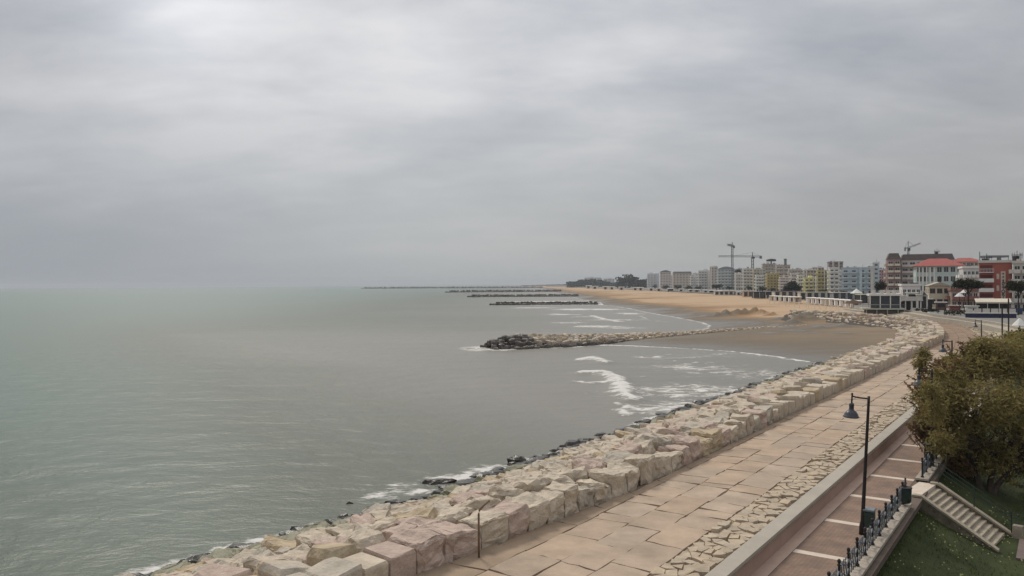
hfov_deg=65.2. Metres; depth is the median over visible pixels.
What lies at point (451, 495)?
boulder
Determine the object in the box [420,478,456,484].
sea rock
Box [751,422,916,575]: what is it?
path edging
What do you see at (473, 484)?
boulder
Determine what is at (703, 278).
hotel building
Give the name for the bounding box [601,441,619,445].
boulder
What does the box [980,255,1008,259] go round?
roof pergola
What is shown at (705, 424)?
boulder
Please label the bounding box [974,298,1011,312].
shop awning
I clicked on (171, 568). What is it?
boulder
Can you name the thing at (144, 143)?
sky
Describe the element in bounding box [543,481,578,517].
stone block
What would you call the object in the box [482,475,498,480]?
boulder
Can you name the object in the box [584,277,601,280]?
apartment block
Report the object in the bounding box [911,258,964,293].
hotel building
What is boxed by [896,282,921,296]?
guest house
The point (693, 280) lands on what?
apartment block
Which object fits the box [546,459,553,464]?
boulder
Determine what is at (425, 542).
stone block
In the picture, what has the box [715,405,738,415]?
boulder
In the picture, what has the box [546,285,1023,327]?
street
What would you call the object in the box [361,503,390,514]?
boulder
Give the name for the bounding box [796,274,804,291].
apartment block
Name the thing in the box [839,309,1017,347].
stone slope
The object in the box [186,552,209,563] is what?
wet rock
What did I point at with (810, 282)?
hotel building
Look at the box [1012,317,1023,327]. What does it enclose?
white parasol
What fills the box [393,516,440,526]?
boulder
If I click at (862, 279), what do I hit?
hotel building
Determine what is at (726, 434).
stone block
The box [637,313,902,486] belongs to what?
embankment
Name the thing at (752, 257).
tower crane
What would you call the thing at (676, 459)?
stone block
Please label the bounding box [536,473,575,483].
boulder
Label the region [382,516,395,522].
boulder
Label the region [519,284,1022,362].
ground
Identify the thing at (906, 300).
entrance pergola
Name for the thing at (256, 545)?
boulder
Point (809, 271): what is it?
apartment block
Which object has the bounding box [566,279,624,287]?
woods
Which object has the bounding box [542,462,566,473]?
boulder
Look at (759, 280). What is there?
apartment block
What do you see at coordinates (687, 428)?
boulder
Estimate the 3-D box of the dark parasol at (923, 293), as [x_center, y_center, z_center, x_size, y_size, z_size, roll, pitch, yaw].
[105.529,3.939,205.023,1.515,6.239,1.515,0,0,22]
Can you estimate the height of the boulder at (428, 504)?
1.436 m
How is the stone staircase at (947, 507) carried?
on the lawn at (1005, 547)
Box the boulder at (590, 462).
[572,455,606,478]
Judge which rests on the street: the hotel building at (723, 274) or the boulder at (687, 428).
the hotel building at (723, 274)
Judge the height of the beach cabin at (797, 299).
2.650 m
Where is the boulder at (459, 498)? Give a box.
[449,492,483,504]
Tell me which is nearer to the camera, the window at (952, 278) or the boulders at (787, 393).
the boulders at (787, 393)
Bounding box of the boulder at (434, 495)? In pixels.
[427,494,445,499]
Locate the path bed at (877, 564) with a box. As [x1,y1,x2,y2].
[768,372,997,575]
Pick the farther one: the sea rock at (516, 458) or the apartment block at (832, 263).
the apartment block at (832, 263)
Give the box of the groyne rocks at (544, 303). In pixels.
[489,301,597,304]
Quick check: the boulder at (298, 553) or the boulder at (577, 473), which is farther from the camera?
the boulder at (577, 473)
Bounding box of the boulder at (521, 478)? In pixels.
[510,474,529,482]
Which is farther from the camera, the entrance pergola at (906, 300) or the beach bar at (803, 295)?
the beach bar at (803, 295)
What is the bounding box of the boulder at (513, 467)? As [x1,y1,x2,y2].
[504,464,523,472]
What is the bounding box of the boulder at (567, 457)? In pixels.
[558,454,572,459]
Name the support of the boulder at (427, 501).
on the embankment
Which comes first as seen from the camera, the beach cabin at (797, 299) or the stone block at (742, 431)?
the stone block at (742, 431)
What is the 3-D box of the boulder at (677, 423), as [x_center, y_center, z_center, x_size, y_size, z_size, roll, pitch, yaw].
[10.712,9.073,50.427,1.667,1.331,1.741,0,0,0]
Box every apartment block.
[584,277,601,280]
[603,278,613,282]
[647,273,658,287]
[660,270,670,287]
[672,271,691,288]
[689,274,697,288]
[710,266,717,288]
[734,273,742,289]
[735,267,741,272]
[752,268,765,289]
[754,274,763,290]
[761,262,775,272]
[775,264,789,276]
[778,275,788,290]
[787,268,802,281]
[789,272,798,290]
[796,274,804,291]
[803,268,816,276]
[811,266,823,269]
[827,260,842,269]
[839,269,841,291]
[871,259,879,292]
[879,268,885,292]
[955,258,978,265]
[956,265,978,295]
[1009,259,1023,311]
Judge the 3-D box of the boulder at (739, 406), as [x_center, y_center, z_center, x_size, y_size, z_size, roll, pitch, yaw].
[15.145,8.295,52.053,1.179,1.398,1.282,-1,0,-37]
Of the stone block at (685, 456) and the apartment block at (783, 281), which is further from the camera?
the apartment block at (783, 281)
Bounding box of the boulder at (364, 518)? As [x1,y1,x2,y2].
[350,513,375,524]
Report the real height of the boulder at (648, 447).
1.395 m
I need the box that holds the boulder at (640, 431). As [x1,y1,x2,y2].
[632,427,650,434]
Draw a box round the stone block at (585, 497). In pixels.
[566,483,594,510]
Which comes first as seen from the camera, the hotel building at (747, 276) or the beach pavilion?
the beach pavilion
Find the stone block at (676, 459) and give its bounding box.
[652,451,683,471]
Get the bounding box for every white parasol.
[954,292,964,309]
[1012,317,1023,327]
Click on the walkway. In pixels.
(638, 532)
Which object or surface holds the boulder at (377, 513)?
on the embankment
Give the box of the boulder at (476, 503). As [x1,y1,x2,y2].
[458,495,500,509]
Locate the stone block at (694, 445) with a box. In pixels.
[672,433,702,462]
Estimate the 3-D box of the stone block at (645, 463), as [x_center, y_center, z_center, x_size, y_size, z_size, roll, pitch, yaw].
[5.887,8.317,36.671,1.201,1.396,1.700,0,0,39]
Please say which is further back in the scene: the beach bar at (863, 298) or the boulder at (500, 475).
the beach bar at (863, 298)
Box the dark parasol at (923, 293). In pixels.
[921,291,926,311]
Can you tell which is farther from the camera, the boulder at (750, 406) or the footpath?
the boulder at (750, 406)
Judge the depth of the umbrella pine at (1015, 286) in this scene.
204.49 m
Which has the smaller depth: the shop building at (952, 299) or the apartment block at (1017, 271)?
the apartment block at (1017, 271)
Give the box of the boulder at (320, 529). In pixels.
[314,526,331,530]
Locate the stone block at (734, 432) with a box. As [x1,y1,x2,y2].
[717,424,738,443]
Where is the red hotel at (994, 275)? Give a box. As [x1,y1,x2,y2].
[978,254,1011,307]
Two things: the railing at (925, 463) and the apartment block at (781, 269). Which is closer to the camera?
the railing at (925, 463)
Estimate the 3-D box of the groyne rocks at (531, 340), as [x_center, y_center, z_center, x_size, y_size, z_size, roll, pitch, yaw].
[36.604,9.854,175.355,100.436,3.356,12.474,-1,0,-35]
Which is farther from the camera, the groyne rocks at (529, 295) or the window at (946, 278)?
the groyne rocks at (529, 295)
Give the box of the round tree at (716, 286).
[710,284,722,290]
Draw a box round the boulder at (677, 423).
[669,421,682,426]
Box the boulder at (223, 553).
[197,548,243,562]
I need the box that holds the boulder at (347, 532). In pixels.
[335,529,352,539]
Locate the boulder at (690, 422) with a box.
[682,421,698,423]
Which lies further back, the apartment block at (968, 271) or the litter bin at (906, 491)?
the apartment block at (968, 271)
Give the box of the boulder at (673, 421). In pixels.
[665,418,687,427]
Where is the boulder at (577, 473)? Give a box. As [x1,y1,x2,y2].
[555,466,587,481]
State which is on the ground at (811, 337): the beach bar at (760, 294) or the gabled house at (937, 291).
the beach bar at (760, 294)
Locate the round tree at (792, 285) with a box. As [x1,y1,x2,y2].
[781,280,802,290]
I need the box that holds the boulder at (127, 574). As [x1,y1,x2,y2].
[115,573,135,575]
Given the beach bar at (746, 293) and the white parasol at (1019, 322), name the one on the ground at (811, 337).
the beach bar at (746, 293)
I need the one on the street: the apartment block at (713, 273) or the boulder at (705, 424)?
the apartment block at (713, 273)
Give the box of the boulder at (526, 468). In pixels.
[518,464,530,471]
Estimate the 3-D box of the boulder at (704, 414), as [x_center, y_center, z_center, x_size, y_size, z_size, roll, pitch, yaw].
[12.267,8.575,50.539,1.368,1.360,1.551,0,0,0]
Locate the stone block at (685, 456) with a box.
[657,444,690,466]
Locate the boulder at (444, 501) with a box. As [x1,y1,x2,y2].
[433,497,451,505]
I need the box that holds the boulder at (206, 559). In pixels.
[200,557,216,562]
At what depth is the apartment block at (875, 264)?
609.17 m
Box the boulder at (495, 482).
[486,480,499,484]
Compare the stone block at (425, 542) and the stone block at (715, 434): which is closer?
the stone block at (425, 542)
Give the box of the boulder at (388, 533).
[380,522,417,540]
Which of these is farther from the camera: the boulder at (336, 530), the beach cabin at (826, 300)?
the beach cabin at (826, 300)
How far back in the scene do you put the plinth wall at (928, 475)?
39.88 m
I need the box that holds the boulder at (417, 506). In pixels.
[398,505,424,512]
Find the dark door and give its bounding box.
[901,301,909,309]
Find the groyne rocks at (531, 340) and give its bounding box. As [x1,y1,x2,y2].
[480,325,798,349]
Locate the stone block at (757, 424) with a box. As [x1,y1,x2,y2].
[743,414,760,431]
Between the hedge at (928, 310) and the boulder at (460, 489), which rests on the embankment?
the boulder at (460, 489)
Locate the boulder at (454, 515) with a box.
[434,507,474,523]
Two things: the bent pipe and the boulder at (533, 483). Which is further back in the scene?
the boulder at (533, 483)
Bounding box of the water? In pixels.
[0,285,813,575]
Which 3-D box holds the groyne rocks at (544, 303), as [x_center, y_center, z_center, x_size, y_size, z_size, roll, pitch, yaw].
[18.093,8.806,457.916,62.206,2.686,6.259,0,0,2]
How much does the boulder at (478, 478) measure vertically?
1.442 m
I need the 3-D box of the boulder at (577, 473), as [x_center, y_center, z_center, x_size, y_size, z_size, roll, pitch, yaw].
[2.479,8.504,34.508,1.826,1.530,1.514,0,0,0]
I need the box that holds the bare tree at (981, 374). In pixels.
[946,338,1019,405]
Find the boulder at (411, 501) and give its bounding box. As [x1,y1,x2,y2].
[406,499,426,502]
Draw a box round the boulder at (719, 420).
[699,417,723,424]
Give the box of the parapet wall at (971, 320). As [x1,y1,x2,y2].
[852,308,1023,328]
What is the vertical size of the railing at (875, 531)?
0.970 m
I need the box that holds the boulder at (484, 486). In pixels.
[466,483,495,491]
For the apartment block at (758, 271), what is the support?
on the street
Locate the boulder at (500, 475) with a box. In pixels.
[495,473,504,478]
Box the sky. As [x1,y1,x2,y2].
[0,0,1023,287]
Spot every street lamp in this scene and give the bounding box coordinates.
[843,393,869,534]
[913,367,934,465]
[938,339,952,351]
[973,319,981,336]
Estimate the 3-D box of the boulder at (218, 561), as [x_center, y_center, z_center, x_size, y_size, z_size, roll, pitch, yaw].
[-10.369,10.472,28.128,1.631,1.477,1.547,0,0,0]
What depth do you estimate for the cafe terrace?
190.10 m
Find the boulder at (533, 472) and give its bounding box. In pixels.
[521,471,541,475]
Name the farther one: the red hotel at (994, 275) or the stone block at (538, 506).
the red hotel at (994, 275)
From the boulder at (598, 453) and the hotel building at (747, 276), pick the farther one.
the hotel building at (747, 276)
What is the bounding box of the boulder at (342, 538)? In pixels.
[338,536,347,540]
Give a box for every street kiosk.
[905,292,918,310]
[915,294,928,308]
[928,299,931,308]
[935,302,947,309]
[948,305,961,310]
[964,305,979,311]
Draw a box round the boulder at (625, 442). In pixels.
[620,440,632,444]
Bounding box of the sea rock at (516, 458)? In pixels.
[507,455,525,462]
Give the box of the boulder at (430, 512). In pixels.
[391,506,437,522]
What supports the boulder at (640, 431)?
on the embankment
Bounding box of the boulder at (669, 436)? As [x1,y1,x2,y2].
[654,433,673,440]
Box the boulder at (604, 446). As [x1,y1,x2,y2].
[593,443,612,450]
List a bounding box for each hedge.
[920,307,939,312]
[943,309,965,314]
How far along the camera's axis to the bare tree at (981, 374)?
66.71 m
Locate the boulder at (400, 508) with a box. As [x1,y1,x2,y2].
[385,504,413,516]
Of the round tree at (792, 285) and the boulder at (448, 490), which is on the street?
the round tree at (792, 285)
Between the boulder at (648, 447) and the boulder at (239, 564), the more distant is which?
the boulder at (648, 447)
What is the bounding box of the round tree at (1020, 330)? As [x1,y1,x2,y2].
[1002,327,1023,395]
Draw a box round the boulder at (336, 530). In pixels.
[325,522,355,535]
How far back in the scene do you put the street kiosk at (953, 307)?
239.13 m
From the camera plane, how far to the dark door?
222.46 m
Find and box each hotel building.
[697,269,709,288]
[716,267,734,289]
[742,267,752,289]
[765,272,779,290]
[802,275,817,291]
[815,270,827,291]
[827,265,838,291]
[840,264,874,293]
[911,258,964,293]
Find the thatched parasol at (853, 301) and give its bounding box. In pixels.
[843,299,863,307]
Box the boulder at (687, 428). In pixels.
[680,424,704,435]
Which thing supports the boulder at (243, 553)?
on the embankment
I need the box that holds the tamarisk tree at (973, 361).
[902,326,1023,495]
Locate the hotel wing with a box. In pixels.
[884,253,900,292]
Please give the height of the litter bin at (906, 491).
1.270 m
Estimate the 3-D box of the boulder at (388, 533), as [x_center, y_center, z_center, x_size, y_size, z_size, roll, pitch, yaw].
[-3.789,8.594,26.670,1.254,1.360,1.507,0,0,44]
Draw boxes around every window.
[944,276,948,281]
[950,267,955,271]
[950,276,955,281]
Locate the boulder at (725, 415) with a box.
[714,411,729,419]
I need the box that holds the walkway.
[414,322,976,575]
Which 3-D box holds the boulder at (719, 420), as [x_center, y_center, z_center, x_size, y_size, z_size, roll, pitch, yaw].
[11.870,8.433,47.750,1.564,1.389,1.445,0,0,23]
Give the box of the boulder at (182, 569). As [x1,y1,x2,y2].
[173,561,205,572]
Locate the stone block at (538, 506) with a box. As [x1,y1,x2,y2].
[505,491,549,530]
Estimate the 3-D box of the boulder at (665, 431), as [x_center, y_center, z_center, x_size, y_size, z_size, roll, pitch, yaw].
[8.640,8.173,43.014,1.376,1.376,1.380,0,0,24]
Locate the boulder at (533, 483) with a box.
[511,476,550,491]
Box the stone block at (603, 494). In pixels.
[575,478,612,505]
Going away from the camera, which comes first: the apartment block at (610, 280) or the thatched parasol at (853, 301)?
the thatched parasol at (853, 301)
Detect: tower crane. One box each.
[718,252,761,267]
[727,242,734,289]
[904,241,920,253]
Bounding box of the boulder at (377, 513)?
[367,508,388,518]
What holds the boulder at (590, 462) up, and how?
on the embankment
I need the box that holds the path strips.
[793,393,974,561]
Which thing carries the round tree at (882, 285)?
on the street
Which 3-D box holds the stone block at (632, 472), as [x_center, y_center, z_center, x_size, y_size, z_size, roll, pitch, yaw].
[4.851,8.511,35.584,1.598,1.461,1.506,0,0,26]
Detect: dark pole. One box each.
[1001,304,1002,338]
[1008,299,1008,330]
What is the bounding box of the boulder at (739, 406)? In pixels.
[733,405,749,408]
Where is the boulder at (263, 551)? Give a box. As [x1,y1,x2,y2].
[233,546,275,565]
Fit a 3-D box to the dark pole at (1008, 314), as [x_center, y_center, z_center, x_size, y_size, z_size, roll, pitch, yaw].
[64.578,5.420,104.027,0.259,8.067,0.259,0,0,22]
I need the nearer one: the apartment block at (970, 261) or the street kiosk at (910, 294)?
the street kiosk at (910, 294)
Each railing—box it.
[827,481,903,575]
[921,410,961,477]
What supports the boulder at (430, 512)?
on the embankment
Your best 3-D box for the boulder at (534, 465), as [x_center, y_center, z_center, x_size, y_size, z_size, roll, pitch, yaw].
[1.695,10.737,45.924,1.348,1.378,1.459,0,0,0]
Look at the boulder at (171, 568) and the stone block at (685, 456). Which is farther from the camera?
the stone block at (685, 456)
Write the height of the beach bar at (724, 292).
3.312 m
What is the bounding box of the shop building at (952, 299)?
[945,288,978,307]
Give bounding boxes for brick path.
[769,374,990,575]
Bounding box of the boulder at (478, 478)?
[474,476,484,482]
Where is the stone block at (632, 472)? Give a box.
[607,459,639,492]
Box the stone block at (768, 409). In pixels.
[753,405,772,424]
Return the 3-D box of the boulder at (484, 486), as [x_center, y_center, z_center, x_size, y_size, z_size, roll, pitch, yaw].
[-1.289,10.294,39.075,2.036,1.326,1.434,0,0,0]
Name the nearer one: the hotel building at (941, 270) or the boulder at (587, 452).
the boulder at (587, 452)
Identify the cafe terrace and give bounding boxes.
[965,308,1016,317]
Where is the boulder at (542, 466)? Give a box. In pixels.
[538,464,549,470]
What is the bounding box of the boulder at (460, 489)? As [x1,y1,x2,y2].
[451,485,469,493]
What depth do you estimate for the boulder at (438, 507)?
30.23 m
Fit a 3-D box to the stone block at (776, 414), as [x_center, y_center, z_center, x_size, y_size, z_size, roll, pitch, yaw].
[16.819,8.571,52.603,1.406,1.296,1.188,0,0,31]
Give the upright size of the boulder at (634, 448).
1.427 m
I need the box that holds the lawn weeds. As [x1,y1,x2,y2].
[894,482,1022,575]
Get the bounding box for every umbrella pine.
[951,278,985,304]
[1004,279,1023,314]
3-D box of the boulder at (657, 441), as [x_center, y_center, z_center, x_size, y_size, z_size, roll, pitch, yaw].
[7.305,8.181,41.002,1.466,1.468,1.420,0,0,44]
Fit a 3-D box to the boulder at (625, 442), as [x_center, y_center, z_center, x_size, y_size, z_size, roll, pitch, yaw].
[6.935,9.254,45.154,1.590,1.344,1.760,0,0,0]
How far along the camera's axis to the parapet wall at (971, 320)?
167.38 m
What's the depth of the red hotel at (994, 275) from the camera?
232.78 m
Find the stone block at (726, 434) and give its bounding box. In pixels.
[705,426,730,445]
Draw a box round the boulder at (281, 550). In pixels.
[273,546,291,554]
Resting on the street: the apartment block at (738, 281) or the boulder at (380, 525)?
the apartment block at (738, 281)
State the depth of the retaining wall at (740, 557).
31.91 m
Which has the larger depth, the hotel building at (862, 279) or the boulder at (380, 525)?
the hotel building at (862, 279)
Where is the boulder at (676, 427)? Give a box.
[668,423,691,431]
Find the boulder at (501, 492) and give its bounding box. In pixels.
[488,484,523,501]
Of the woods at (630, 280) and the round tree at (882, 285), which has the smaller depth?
the round tree at (882, 285)
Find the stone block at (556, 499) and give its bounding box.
[531,490,564,523]
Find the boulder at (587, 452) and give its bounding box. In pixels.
[582,449,598,455]
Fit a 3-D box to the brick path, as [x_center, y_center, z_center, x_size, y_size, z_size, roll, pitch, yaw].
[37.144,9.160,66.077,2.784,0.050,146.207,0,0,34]
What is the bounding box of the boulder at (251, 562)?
[243,554,292,573]
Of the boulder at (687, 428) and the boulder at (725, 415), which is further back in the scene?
the boulder at (725, 415)
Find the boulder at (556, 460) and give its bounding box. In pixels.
[553,458,567,463]
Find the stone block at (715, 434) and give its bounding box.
[690,428,724,451]
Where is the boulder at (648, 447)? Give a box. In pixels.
[633,437,655,453]
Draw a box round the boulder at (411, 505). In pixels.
[402,502,424,506]
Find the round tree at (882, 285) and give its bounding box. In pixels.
[874,279,886,290]
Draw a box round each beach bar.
[714,291,741,294]
[742,291,753,296]
[752,292,771,297]
[772,291,800,295]
[797,292,829,299]
[829,292,859,299]
[855,294,867,302]
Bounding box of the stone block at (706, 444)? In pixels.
[693,435,712,457]
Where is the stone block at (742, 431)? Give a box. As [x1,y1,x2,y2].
[723,419,746,438]
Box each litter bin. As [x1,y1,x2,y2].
[863,507,876,527]
[899,478,911,503]
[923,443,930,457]
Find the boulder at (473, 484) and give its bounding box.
[470,480,495,487]
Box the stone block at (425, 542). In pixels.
[388,524,444,573]
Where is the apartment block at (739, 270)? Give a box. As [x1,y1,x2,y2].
[735,267,741,272]
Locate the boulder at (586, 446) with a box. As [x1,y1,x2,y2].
[577,443,593,450]
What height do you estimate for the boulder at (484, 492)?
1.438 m
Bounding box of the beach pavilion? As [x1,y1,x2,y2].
[859,290,905,314]
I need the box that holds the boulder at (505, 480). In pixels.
[499,475,517,484]
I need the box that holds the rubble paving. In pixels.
[650,325,989,575]
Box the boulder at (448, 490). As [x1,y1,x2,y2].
[440,484,458,494]
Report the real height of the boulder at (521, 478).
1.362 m
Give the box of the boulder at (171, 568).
[151,560,190,575]
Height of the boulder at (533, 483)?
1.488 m
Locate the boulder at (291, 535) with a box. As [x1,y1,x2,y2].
[277,531,300,539]
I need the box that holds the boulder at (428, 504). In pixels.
[424,499,439,507]
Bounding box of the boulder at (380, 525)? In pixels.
[365,520,394,530]
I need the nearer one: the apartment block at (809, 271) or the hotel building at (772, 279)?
the apartment block at (809, 271)
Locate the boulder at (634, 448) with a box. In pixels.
[614,442,642,453]
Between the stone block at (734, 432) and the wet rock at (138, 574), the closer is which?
the wet rock at (138, 574)
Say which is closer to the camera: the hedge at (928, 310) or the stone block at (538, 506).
the stone block at (538, 506)
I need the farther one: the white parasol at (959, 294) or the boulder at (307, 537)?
the white parasol at (959, 294)
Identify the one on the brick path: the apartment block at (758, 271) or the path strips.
the path strips
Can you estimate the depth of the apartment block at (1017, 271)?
227.18 m
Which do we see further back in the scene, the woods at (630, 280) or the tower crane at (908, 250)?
the woods at (630, 280)
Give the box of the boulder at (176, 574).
[162,572,190,575]
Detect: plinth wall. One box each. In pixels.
[843,503,911,575]
[915,398,981,481]
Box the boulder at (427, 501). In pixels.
[420,497,441,505]
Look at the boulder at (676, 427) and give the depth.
46.31 m
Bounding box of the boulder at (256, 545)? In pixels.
[243,542,260,548]
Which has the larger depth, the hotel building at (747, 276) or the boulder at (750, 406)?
the hotel building at (747, 276)
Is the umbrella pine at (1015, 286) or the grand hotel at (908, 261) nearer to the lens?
the umbrella pine at (1015, 286)
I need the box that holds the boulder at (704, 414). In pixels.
[694,412,714,419]
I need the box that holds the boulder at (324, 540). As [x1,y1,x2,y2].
[310,537,336,545]
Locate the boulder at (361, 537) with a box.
[344,524,385,552]
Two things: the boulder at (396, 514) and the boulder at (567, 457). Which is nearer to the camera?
the boulder at (396, 514)
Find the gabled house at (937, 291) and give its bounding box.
[925,282,950,306]
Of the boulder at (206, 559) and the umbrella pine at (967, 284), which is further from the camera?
the umbrella pine at (967, 284)
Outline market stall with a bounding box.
[1007,303,1022,313]
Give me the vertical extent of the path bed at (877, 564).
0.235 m
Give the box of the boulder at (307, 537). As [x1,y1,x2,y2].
[295,531,335,547]
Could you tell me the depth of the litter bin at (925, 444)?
41.54 m
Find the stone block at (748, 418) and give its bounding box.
[730,413,754,434]
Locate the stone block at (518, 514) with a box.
[482,499,529,539]
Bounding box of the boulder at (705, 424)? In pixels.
[696,421,717,427]
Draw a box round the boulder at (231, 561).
[200,558,239,566]
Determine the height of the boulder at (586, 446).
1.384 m
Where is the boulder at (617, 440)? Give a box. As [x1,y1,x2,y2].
[610,438,622,441]
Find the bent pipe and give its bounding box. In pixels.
[478,500,489,557]
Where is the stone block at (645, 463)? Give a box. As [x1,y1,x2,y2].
[624,454,656,484]
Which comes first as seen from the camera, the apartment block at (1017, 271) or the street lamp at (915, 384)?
the street lamp at (915, 384)
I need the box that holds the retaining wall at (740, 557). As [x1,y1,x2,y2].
[705,337,991,575]
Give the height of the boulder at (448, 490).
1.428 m
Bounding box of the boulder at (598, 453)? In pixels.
[592,451,604,456]
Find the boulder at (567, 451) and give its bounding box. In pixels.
[562,447,585,455]
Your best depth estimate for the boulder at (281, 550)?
30.24 m
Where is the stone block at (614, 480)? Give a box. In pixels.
[588,468,627,497]
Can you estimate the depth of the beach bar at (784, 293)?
470.06 m
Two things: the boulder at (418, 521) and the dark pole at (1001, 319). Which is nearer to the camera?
the boulder at (418, 521)
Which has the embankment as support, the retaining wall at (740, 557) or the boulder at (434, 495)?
the boulder at (434, 495)
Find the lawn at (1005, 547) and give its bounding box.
[877,356,1023,575]
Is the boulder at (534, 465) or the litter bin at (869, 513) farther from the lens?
the boulder at (534, 465)
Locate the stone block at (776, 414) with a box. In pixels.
[772,409,779,421]
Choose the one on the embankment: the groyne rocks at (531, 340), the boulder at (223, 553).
the boulder at (223, 553)
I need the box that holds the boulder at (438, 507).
[432,504,451,510]
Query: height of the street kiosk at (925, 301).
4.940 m
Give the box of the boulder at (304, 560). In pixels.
[301,540,343,563]
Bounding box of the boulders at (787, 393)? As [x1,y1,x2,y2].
[178,309,944,575]
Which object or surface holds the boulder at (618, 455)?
on the embankment
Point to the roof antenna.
(1014, 257)
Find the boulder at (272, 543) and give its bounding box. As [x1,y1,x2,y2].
[261,534,295,551]
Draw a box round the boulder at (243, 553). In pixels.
[232,548,256,559]
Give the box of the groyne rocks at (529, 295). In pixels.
[467,294,578,296]
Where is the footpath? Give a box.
[1016,538,1023,560]
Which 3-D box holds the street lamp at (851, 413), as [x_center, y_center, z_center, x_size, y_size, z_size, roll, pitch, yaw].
[13.240,6.734,30.794,0.942,5.410,0.598,0,0,12]
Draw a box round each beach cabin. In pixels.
[787,296,796,301]
[793,297,800,301]
[824,298,834,304]
[838,299,849,305]
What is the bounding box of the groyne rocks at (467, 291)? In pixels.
[445,289,560,292]
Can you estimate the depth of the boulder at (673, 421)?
52.62 m
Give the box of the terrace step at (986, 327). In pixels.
[845,309,1010,333]
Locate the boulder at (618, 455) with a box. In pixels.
[601,450,632,463]
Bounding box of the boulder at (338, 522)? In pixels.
[332,517,349,526]
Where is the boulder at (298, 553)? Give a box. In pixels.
[282,543,310,561]
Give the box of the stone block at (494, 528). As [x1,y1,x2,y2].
[457,510,508,547]
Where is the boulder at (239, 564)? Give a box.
[236,555,268,567]
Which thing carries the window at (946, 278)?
in the hotel building at (941, 270)
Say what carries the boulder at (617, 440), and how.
on the embankment
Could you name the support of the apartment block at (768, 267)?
on the street
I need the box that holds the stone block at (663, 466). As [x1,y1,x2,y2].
[655,454,671,478]
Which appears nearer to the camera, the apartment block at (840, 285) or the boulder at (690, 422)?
the boulder at (690, 422)
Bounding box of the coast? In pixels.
[521,283,626,285]
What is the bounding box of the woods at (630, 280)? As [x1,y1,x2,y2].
[615,274,646,287]
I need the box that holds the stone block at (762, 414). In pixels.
[740,409,766,428]
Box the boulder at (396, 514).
[389,512,403,516]
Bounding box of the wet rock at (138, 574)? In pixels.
[124,572,143,575]
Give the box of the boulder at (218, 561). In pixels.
[191,559,230,573]
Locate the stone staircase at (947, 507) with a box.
[912,462,1023,552]
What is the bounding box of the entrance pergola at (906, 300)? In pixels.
[901,297,922,310]
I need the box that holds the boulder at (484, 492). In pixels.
[468,488,488,495]
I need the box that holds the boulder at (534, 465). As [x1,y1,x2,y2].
[530,461,549,469]
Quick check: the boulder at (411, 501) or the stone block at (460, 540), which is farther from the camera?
the boulder at (411, 501)
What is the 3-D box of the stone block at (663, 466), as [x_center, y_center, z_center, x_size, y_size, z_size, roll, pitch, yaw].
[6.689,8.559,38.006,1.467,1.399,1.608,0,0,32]
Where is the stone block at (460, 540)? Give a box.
[427,521,480,562]
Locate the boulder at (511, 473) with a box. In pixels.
[503,471,520,477]
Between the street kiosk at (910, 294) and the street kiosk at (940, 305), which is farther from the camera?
the street kiosk at (940, 305)
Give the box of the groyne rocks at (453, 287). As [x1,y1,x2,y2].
[361,286,542,288]
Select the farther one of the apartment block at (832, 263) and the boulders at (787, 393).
the apartment block at (832, 263)
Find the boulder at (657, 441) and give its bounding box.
[639,433,671,450]
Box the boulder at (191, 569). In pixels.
[183,563,206,572]
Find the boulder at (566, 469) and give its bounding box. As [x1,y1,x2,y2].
[561,465,571,471]
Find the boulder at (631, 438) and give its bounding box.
[625,434,641,440]
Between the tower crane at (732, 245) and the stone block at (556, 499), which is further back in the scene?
the tower crane at (732, 245)
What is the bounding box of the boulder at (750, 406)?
[744,404,756,408]
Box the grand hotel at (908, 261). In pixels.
[901,254,954,283]
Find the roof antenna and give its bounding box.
[1012,252,1018,260]
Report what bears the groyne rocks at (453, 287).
in the water
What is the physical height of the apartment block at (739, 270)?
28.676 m
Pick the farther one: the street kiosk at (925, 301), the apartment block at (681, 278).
the apartment block at (681, 278)
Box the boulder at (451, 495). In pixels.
[447,493,457,497]
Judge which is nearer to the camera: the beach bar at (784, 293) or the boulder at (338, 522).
the boulder at (338, 522)
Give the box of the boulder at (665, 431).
[659,428,684,434]
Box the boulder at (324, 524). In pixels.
[297,520,332,531]

